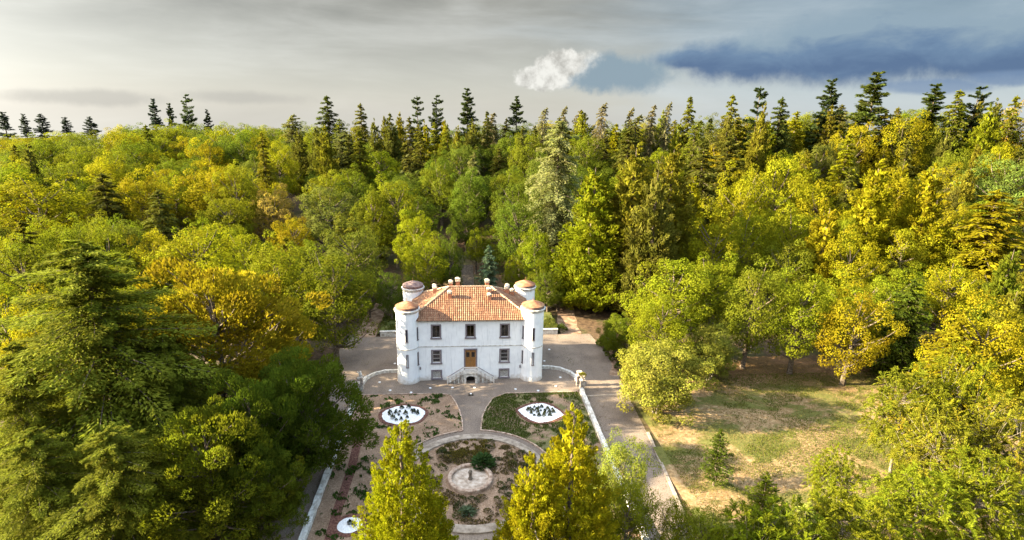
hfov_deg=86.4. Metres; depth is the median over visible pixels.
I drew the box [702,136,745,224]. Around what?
fir tree
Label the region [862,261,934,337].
broadleaf tree
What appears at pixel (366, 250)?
broadleaf tree
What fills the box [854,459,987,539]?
locust tree
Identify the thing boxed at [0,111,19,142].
pine tree
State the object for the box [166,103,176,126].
pine tree
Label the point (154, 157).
broadleaf tree
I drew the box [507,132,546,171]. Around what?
broadleaf tree
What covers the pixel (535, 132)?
fir tree
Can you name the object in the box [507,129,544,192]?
broadleaf tree
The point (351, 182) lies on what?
broadleaf tree
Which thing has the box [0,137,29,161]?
broadleaf tree
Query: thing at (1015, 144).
broadleaf tree
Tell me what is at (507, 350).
window
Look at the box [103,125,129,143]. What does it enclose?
broadleaf tree
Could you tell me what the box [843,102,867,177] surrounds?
fir tree
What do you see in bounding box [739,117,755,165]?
fir tree
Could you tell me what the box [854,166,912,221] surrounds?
broadleaf tree
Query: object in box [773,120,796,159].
cypress tree
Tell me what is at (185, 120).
pine tree
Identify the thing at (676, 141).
cypress tree
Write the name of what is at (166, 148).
broadleaf tree
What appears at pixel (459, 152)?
broadleaf tree
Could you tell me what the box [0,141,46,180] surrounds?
broadleaf tree
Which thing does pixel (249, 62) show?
sky
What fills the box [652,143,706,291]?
cypress tree
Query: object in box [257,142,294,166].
broadleaf tree
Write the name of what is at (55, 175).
broadleaf tree
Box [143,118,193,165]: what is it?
broadleaf tree
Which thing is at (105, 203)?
fir tree
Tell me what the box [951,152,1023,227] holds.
broadleaf tree
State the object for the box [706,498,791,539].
locust tree
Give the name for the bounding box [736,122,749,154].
cypress tree
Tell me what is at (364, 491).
weeds
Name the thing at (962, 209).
broadleaf tree
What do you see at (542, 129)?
cedar tree
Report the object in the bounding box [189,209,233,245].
broadleaf tree
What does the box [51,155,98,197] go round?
broadleaf tree
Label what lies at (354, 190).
broadleaf tree
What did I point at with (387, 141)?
fir tree
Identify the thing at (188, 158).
broadleaf tree
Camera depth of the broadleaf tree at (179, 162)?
143.21 m
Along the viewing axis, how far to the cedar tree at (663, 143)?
167.10 m
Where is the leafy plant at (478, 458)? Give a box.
[470,451,495,470]
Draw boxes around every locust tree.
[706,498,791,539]
[731,494,838,539]
[800,484,903,539]
[802,442,865,516]
[854,360,953,472]
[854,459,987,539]
[885,400,985,513]
[898,341,1014,466]
[921,442,1023,539]
[947,387,1023,515]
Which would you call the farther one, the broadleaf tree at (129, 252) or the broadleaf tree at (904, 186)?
the broadleaf tree at (904, 186)
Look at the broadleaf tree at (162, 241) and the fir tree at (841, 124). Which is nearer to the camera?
the broadleaf tree at (162, 241)
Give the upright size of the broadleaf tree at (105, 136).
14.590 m
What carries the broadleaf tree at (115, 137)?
on the ground at (590, 321)
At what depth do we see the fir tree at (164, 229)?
103.55 m
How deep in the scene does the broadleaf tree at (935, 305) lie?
92.86 m
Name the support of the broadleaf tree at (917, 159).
on the ground at (590, 321)
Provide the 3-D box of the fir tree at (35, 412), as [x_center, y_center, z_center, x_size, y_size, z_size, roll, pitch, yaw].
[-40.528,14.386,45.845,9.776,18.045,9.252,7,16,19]
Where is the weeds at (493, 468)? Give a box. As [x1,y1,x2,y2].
[410,439,536,524]
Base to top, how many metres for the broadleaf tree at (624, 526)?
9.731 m
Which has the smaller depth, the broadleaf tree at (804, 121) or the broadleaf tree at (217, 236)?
the broadleaf tree at (217, 236)
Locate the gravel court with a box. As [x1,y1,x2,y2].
[239,334,685,539]
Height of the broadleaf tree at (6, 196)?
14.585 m
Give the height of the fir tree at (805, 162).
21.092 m
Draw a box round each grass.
[300,334,659,525]
[380,312,557,329]
[443,438,495,458]
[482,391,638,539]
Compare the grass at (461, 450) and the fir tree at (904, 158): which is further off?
the fir tree at (904, 158)
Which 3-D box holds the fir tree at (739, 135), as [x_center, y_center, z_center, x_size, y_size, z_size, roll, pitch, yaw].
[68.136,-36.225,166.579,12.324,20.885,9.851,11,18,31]
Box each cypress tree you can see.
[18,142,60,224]
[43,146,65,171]
[286,128,312,195]
[307,126,325,187]
[307,126,340,206]
[351,418,458,539]
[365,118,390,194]
[379,116,389,150]
[387,124,405,175]
[396,112,407,169]
[421,121,435,179]
[435,120,451,162]
[451,125,466,179]
[463,118,490,177]
[484,450,569,539]
[496,402,621,539]
[537,177,563,248]
[544,167,629,311]
[568,152,585,193]
[569,111,595,153]
[577,142,676,313]
[605,164,690,327]
[606,126,616,149]
[609,123,633,179]
[645,125,659,159]
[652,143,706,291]
[654,110,670,165]
[666,120,689,176]
[669,176,708,248]
[682,148,714,198]
[682,190,701,253]
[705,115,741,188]
[711,208,744,280]
[733,102,771,220]
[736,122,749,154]
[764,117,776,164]
[771,163,820,241]
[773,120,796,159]
[786,209,849,319]
[796,123,813,170]
[801,110,836,172]
[828,120,842,151]
[837,158,900,281]
[847,255,877,315]
[860,148,889,196]
[866,113,894,174]
[874,117,920,183]
[886,162,956,290]
[889,163,909,219]
[905,113,918,135]
[911,110,936,174]
[914,125,943,179]
[917,131,954,183]
[948,162,976,229]
[952,104,1006,184]
[955,249,1023,353]
[959,145,984,203]
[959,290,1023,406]
[961,94,984,138]
[982,98,1005,151]
[987,267,1023,313]
[1003,138,1023,201]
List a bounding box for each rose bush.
[436,449,450,457]
[437,454,454,463]
[437,462,448,470]
[452,509,468,518]
[453,501,463,510]
[460,517,472,524]
[467,495,479,503]
[467,503,478,509]
[476,494,487,501]
[483,507,493,514]
[504,491,513,499]
[506,451,516,459]
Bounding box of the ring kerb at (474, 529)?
[398,434,545,534]
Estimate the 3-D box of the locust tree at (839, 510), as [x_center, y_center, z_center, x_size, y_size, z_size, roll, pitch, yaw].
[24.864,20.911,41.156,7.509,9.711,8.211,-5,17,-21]
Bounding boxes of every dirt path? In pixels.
[356,286,401,337]
[462,265,473,285]
[543,286,580,333]
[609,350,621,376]
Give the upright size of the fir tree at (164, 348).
15.922 m
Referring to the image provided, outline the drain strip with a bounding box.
[586,393,622,395]
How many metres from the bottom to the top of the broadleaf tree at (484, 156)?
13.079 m
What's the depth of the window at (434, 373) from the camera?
75.39 m
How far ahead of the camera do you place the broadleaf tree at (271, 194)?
130.63 m
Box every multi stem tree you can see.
[595,312,637,356]
[615,338,719,425]
[684,321,741,380]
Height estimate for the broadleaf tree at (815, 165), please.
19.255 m
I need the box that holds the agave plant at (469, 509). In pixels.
[459,504,476,517]
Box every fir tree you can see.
[0,240,240,539]
[0,341,91,535]
[0,426,93,539]
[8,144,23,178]
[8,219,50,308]
[24,424,230,539]
[84,172,137,238]
[125,333,223,462]
[139,125,162,173]
[142,188,186,280]
[255,132,278,224]
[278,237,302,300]
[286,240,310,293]
[314,95,339,150]
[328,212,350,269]
[332,119,351,171]
[340,135,357,176]
[342,212,369,287]
[349,129,376,209]
[350,103,370,151]
[366,189,393,262]
[383,113,398,175]
[399,116,422,179]
[408,130,431,201]
[412,124,426,155]
[429,122,439,168]
[438,124,456,201]
[476,245,498,286]
[479,111,493,172]
[486,148,508,197]
[492,127,502,151]
[500,118,513,174]
[514,126,529,191]
[529,126,539,173]
[562,131,574,159]
[565,188,587,259]
[596,129,612,175]
[606,123,621,174]
[609,128,645,205]
[669,120,676,144]
[678,97,696,183]
[682,139,722,237]
[698,429,740,488]
[702,118,714,147]
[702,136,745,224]
[718,94,741,161]
[731,117,744,165]
[733,132,773,208]
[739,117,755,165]
[739,471,786,527]
[769,97,792,173]
[785,111,806,179]
[788,149,813,205]
[811,104,834,170]
[817,133,859,213]
[830,167,855,232]
[833,104,848,141]
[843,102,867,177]
[855,279,934,384]
[856,109,891,192]
[863,141,890,184]
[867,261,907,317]
[889,107,902,133]
[891,140,915,185]
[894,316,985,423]
[921,90,969,171]
[935,189,1023,295]
[952,112,967,172]
[990,95,1023,160]
[1000,147,1023,204]
[1006,197,1023,272]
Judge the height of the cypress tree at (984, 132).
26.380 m
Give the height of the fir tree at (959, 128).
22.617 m
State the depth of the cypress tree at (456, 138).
154.28 m
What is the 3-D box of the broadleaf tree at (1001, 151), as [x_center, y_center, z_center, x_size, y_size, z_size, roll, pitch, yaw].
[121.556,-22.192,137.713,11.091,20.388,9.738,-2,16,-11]
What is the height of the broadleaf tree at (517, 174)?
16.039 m
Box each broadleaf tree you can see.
[0,135,27,150]
[0,135,47,151]
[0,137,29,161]
[0,139,41,173]
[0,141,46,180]
[0,144,40,171]
[0,156,48,215]
[0,163,18,198]
[0,171,110,243]
[0,187,50,229]
[0,192,14,223]
[0,225,16,267]
[0,226,33,280]
[0,234,65,332]
[0,241,18,290]
[0,280,86,405]
[0,282,46,381]
[2,154,56,183]
[3,133,69,182]
[3,214,59,293]
[3,286,135,381]
[25,159,93,218]
[26,136,67,148]
[27,212,70,252]
[33,243,127,309]
[38,132,78,148]
[42,212,108,276]
[50,131,89,143]
[50,147,97,187]
[51,136,101,159]
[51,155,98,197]
[54,226,85,263]
[55,179,102,231]
[58,129,111,162]
[61,132,107,154]
[63,141,121,176]
[65,216,116,242]
[66,245,161,311]
[74,265,148,337]
[76,217,142,266]
[77,150,145,204]
[84,149,140,205]
[86,178,140,224]
[86,208,138,301]
[89,134,125,153]
[91,217,152,273]
[97,213,153,259]
[101,124,143,170]
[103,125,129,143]
[108,128,159,153]
[109,133,163,179]
[109,168,179,240]
[112,124,141,157]
[113,163,152,209]
[116,122,150,139]
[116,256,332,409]
[125,228,191,310]
[132,150,177,182]
[133,163,194,228]
[134,124,184,153]
[136,136,178,167]
[140,170,203,238]
[141,221,255,306]
[142,237,193,289]
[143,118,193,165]
[148,157,203,212]
[153,158,195,201]
[158,123,202,151]
[169,136,203,167]
[169,159,247,226]
[169,162,209,220]
[170,216,225,268]
[177,139,215,170]
[178,250,250,346]
[179,124,209,156]
[184,137,234,184]
[187,192,261,252]
[188,133,234,185]
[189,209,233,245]
[198,127,239,153]
[200,135,241,161]
[202,121,245,142]
[202,164,246,204]
[208,227,273,293]
[209,159,263,229]
[211,129,262,206]
[211,225,249,264]
[215,154,256,192]
[223,134,245,158]
[230,129,260,157]
[231,123,265,134]
[233,134,269,158]
[234,124,266,138]
[236,154,279,202]
[240,131,279,181]
[243,125,281,148]
[244,183,298,245]
[244,262,331,341]
[245,229,314,326]
[250,178,291,225]
[257,125,283,144]
[257,133,304,203]
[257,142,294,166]
[259,124,277,142]
[263,219,317,257]
[265,214,318,264]
[271,143,294,179]
[275,121,308,143]
[286,243,380,362]
[292,141,314,175]
[293,182,361,246]
[296,239,328,282]
[299,125,321,152]
[302,170,329,203]
[302,170,352,220]
[303,124,320,155]
[308,261,360,319]
[313,169,358,200]
[313,212,391,309]
[329,162,373,212]
[330,182,368,224]
[332,119,369,147]
[346,167,382,206]
[349,184,394,264]
[352,146,402,195]
[352,275,384,317]
[364,173,423,268]
[374,270,402,318]
[379,170,429,229]
[387,172,430,202]
[391,209,439,280]
[392,192,443,241]
[394,171,432,195]
[394,275,419,306]
[401,230,448,289]
[413,161,463,227]
[418,149,456,216]
[425,239,458,286]
[430,128,462,144]
[431,132,467,169]
[434,219,465,285]
[443,168,492,231]
[446,137,480,207]
[449,208,481,253]
[452,166,498,234]
[462,227,489,273]
[465,144,501,184]
[466,120,498,146]
[477,224,510,268]
[479,123,521,142]
[485,178,538,257]
[488,169,525,222]
[490,166,524,191]
[490,170,538,218]
[493,132,519,169]
[493,189,545,280]
[500,257,523,289]
[501,134,527,168]
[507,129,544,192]
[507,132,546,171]
[511,222,552,298]
[517,119,539,143]
[522,151,555,213]
[525,267,551,301]
[533,127,556,155]
[533,266,563,311]
[535,120,556,143]
[544,283,569,310]
[558,156,594,211]
[566,133,599,167]
[567,132,613,179]
[570,165,606,200]
[582,173,622,219]
[585,157,618,182]
[586,427,662,538]
[591,474,657,539]
[596,162,618,191]
[597,121,624,142]
[608,171,634,209]
[619,257,720,344]
[621,122,654,156]
[626,291,694,366]
[639,116,656,137]
[643,148,684,177]
[644,160,679,189]
[645,495,707,539]
[670,251,742,332]
[672,502,733,539]
[676,196,753,297]
[689,112,720,145]
[691,123,736,171]
[696,144,740,185]
[708,159,774,253]
[710,253,802,368]
[715,203,780,299]
[723,173,771,216]
[729,115,758,137]
[735,151,815,248]
[750,238,820,313]
[753,197,822,280]
[761,149,820,199]
[761,214,804,269]
[763,266,843,374]
[771,155,794,183]
[783,178,855,246]
[784,117,806,141]
[788,112,818,131]
[788,138,812,173]
[789,112,814,143]
[796,140,838,199]
[812,269,901,355]
[812,280,909,385]
[814,223,886,307]
[817,143,860,200]
[822,214,861,276]
[825,120,879,180]
[833,109,854,130]
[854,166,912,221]
[854,177,889,209]
[856,191,895,249]
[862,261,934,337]
[867,109,931,176]
[872,225,942,289]
[887,173,942,222]
[893,110,913,124]
[899,263,976,330]
[900,106,927,121]
[907,171,965,226]
[907,257,989,341]
[910,108,950,138]
[912,289,1023,409]
[918,161,968,217]
[921,219,998,282]
[927,140,976,219]
[932,197,980,246]
[934,265,991,323]
[944,197,1023,251]
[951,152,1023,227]
[970,207,1023,262]
[975,141,1022,198]
[976,99,1023,162]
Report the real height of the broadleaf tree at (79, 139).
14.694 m
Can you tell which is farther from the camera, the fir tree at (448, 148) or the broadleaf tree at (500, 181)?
the fir tree at (448, 148)
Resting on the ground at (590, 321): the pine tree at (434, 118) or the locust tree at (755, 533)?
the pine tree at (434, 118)
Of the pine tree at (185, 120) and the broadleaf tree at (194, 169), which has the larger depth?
the pine tree at (185, 120)
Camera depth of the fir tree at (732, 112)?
157.37 m
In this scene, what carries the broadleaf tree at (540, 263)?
on the ground at (590, 321)
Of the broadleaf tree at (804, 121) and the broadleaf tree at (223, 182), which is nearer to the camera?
the broadleaf tree at (223, 182)
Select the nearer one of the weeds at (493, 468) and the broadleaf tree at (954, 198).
the weeds at (493, 468)
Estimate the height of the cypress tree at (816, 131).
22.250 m
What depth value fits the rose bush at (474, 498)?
51.96 m
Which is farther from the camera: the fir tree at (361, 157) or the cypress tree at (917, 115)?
the cypress tree at (917, 115)
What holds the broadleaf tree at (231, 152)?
on the ground at (590, 321)
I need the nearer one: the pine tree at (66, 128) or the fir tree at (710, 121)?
the fir tree at (710, 121)
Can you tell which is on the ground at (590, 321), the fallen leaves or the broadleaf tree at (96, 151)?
the broadleaf tree at (96, 151)
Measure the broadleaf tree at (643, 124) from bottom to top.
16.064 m
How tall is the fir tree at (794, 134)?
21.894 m
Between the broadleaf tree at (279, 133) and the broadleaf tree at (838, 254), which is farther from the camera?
the broadleaf tree at (279, 133)
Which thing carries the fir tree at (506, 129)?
on the ground at (590, 321)
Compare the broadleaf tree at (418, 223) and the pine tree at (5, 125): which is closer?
the broadleaf tree at (418, 223)
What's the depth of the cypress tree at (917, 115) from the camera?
171.24 m
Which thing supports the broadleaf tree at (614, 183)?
on the ground at (590, 321)
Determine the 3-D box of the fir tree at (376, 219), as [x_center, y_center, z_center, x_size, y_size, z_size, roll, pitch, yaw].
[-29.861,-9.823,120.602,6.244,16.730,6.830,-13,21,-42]
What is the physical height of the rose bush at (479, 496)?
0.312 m
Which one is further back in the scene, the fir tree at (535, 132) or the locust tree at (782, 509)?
the fir tree at (535, 132)
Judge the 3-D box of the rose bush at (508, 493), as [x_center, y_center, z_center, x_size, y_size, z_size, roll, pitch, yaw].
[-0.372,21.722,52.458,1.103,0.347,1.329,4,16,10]
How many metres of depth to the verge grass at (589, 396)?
67.15 m
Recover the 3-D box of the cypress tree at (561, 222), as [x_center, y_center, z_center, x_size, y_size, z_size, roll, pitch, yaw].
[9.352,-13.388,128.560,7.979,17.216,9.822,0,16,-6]
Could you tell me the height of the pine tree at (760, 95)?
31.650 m
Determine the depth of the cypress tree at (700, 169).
150.51 m
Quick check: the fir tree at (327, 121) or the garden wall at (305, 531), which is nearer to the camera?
the garden wall at (305, 531)
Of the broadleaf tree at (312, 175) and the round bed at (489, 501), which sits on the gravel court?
the round bed at (489, 501)
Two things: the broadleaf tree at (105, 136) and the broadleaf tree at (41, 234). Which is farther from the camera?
the broadleaf tree at (105, 136)
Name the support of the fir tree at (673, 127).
on the ground at (590, 321)
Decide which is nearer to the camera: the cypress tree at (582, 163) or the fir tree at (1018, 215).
the fir tree at (1018, 215)
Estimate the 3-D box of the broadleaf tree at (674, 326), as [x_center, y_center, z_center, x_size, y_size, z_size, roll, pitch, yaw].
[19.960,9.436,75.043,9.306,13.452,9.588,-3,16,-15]
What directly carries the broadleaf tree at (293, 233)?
on the ground at (590, 321)
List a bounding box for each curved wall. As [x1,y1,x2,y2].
[363,369,397,383]
[542,365,575,381]
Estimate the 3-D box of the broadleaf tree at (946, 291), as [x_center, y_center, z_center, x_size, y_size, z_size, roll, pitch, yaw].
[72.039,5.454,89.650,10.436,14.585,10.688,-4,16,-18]
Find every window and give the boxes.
[430,324,441,339]
[431,350,441,364]
[431,370,442,379]
[465,324,475,338]
[498,368,509,377]
[499,323,509,337]
[499,348,509,362]
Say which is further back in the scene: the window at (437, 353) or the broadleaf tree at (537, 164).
the broadleaf tree at (537, 164)
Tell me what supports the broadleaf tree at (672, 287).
on the ground at (590, 321)
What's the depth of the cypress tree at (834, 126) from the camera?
167.37 m
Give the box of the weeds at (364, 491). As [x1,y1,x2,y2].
[314,393,461,539]
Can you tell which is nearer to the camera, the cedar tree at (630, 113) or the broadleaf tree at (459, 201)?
the broadleaf tree at (459, 201)
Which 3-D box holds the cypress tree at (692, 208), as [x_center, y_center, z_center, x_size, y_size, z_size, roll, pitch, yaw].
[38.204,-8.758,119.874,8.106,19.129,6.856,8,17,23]
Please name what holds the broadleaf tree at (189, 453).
on the ground at (590, 321)
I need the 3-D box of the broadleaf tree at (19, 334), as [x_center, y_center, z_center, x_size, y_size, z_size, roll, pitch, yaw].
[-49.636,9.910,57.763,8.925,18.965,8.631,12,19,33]
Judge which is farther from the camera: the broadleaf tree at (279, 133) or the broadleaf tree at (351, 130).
the broadleaf tree at (279, 133)
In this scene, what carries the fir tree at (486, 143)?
on the ground at (590, 321)
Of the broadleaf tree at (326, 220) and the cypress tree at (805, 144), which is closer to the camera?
the broadleaf tree at (326, 220)
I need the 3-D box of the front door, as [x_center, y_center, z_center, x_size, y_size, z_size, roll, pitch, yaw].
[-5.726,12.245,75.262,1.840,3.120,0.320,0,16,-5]
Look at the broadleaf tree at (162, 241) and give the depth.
87.12 m
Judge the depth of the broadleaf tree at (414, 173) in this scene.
146.66 m
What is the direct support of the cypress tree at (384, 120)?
on the ground at (590, 321)
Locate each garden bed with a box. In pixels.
[307,393,462,539]
[480,391,639,539]
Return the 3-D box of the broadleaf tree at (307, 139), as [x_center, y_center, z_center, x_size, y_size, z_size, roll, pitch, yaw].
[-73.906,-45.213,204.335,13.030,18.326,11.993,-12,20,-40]
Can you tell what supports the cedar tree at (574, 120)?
on the ground at (590, 321)
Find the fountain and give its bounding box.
[448,463,492,494]
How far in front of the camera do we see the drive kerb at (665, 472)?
56.12 m
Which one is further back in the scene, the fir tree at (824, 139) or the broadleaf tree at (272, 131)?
the broadleaf tree at (272, 131)
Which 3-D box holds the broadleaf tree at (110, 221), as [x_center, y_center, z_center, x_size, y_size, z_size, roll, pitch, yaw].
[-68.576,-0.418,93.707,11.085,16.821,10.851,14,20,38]
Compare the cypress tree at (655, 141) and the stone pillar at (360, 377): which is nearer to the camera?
the stone pillar at (360, 377)
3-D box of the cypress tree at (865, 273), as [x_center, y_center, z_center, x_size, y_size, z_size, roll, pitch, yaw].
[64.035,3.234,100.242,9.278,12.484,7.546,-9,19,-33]
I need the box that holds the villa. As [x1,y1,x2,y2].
[394,277,545,384]
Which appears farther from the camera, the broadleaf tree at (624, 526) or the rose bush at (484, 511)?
the rose bush at (484, 511)
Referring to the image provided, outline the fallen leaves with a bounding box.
[310,335,677,513]
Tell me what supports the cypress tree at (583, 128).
on the ground at (590, 321)
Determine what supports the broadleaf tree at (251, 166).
on the ground at (590, 321)
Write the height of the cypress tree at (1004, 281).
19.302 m
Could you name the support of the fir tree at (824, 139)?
on the ground at (590, 321)
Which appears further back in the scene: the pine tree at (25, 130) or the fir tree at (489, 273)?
the pine tree at (25, 130)
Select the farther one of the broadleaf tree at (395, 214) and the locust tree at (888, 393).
the broadleaf tree at (395, 214)
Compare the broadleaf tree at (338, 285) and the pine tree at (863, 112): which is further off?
the pine tree at (863, 112)
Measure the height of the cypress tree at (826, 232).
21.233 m
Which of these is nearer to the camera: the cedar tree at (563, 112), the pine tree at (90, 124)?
the cedar tree at (563, 112)
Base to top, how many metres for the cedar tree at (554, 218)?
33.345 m
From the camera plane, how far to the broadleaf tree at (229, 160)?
147.82 m
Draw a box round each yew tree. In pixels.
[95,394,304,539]
[184,368,317,505]
[205,441,312,539]
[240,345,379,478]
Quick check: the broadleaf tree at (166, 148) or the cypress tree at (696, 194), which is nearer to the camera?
the cypress tree at (696, 194)
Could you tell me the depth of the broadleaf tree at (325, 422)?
51.78 m
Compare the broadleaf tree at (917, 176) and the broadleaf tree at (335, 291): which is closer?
the broadleaf tree at (335, 291)
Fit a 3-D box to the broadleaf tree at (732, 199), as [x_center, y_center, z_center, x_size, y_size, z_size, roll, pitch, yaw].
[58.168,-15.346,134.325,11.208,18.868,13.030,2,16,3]
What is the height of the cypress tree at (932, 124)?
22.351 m
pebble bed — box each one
[332,514,366,536]
[378,404,428,426]
[515,402,565,424]
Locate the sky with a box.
[0,0,1023,144]
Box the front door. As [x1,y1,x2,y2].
[464,348,476,369]
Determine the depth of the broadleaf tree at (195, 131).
186.47 m
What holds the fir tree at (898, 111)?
on the ground at (590, 321)
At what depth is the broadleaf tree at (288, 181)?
145.00 m
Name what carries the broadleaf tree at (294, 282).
on the ground at (590, 321)
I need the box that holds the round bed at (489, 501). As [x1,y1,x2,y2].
[406,439,536,524]
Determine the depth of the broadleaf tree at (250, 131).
210.19 m
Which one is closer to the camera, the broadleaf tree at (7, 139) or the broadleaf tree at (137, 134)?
the broadleaf tree at (137, 134)
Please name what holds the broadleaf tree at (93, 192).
on the ground at (590, 321)
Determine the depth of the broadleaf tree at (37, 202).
107.90 m
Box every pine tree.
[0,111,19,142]
[18,114,33,141]
[33,114,54,140]
[60,117,75,137]
[82,116,102,147]
[148,99,164,129]
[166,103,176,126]
[177,94,197,132]
[203,109,213,141]
[410,96,424,148]
[428,95,444,145]
[457,88,479,146]
[508,96,527,137]
[740,86,769,158]
[804,78,843,159]
[838,71,892,193]
[911,83,952,151]
[956,85,994,152]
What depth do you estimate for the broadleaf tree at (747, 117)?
219.23 m
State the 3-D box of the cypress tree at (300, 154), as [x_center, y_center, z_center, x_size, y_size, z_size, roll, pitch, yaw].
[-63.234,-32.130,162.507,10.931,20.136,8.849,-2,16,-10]
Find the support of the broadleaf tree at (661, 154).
on the ground at (590, 321)
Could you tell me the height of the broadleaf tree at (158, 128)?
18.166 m
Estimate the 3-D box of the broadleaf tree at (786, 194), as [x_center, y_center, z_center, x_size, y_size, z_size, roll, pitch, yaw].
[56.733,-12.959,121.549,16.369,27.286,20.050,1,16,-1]
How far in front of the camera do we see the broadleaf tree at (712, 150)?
146.69 m
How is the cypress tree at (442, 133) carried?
on the ground at (590, 321)
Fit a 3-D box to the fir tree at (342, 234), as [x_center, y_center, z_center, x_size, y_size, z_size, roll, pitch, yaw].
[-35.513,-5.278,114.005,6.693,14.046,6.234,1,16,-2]
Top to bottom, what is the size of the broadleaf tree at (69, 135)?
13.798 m
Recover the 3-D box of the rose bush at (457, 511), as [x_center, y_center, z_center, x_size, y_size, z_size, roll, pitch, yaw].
[-4.751,22.311,49.953,1.648,0.365,1.596,3,16,7]
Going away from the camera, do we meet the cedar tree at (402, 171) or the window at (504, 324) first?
the window at (504, 324)
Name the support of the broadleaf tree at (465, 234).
on the ground at (590, 321)
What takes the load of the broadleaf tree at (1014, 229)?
on the ground at (590, 321)
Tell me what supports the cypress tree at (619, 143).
on the ground at (590, 321)
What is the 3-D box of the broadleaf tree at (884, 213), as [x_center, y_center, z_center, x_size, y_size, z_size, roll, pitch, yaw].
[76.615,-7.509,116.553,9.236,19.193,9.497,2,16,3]
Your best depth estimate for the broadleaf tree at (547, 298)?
98.36 m
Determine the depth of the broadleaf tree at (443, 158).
141.83 m
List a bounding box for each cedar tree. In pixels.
[278,114,309,149]
[329,131,355,174]
[398,150,416,183]
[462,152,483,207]
[481,113,500,160]
[519,121,583,273]
[534,108,550,156]
[560,106,569,140]
[569,110,581,134]
[591,102,608,167]
[623,107,634,129]
[629,114,646,171]
[642,104,657,170]
[654,102,672,165]
[679,120,704,190]
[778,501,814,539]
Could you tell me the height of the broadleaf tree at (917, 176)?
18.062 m
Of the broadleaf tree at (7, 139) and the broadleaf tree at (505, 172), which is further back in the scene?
the broadleaf tree at (7, 139)
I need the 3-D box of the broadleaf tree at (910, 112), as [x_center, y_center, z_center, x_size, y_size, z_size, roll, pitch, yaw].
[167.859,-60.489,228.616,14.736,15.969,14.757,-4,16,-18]
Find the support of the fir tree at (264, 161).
on the ground at (590, 321)
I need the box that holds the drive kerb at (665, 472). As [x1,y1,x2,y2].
[647,432,695,538]
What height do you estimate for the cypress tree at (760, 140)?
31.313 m
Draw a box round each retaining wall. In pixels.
[380,330,395,336]
[543,328,557,333]
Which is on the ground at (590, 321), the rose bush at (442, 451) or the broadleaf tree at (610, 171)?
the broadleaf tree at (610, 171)
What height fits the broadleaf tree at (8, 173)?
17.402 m
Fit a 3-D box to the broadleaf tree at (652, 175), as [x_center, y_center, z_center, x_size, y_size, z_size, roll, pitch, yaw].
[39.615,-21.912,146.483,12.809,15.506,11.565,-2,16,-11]
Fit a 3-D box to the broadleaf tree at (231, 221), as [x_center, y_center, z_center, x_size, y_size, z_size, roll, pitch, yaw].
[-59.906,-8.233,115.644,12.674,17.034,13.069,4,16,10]
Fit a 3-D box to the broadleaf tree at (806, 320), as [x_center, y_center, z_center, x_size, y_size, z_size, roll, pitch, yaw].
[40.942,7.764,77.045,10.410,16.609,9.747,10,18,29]
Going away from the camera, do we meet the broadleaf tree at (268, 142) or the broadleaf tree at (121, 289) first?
the broadleaf tree at (121, 289)
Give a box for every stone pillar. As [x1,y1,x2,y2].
[357,371,363,389]
[575,370,581,386]
[579,375,585,390]
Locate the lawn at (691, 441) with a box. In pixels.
[615,352,1023,539]
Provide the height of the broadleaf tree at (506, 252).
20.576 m
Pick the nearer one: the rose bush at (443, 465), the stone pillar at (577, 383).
the rose bush at (443, 465)
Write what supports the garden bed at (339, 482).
on the gravel court
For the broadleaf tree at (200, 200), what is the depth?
122.18 m
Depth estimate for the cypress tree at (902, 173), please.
122.33 m
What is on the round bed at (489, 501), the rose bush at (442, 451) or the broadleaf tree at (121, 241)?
the rose bush at (442, 451)
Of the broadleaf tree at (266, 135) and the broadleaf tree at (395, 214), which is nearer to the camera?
the broadleaf tree at (395, 214)
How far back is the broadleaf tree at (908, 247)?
101.81 m
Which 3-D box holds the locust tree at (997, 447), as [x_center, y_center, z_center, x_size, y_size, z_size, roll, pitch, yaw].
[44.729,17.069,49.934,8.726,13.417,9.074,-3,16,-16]
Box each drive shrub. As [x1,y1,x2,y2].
[330,330,349,340]
[557,323,567,332]
[609,351,624,361]
[614,361,628,369]
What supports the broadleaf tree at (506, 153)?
on the ground at (590, 321)
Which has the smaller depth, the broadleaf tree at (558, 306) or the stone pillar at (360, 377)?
the stone pillar at (360, 377)
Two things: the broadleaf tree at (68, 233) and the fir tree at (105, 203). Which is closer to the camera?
the broadleaf tree at (68, 233)
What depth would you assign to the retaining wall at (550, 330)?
92.47 m
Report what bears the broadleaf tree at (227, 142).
on the ground at (590, 321)
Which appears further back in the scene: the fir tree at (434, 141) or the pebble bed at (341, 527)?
the fir tree at (434, 141)
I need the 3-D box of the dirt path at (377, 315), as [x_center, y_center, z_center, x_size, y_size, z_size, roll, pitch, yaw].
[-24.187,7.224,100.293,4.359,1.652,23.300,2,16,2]
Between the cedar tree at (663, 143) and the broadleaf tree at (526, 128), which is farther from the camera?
the broadleaf tree at (526, 128)
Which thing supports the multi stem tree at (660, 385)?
on the lawn at (691, 441)
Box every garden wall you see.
[298,398,355,539]
[579,387,649,539]
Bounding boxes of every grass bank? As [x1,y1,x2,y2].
[376,313,395,335]
[543,311,559,330]
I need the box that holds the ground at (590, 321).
[0,139,1023,539]
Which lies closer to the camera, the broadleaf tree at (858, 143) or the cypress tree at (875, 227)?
the cypress tree at (875, 227)

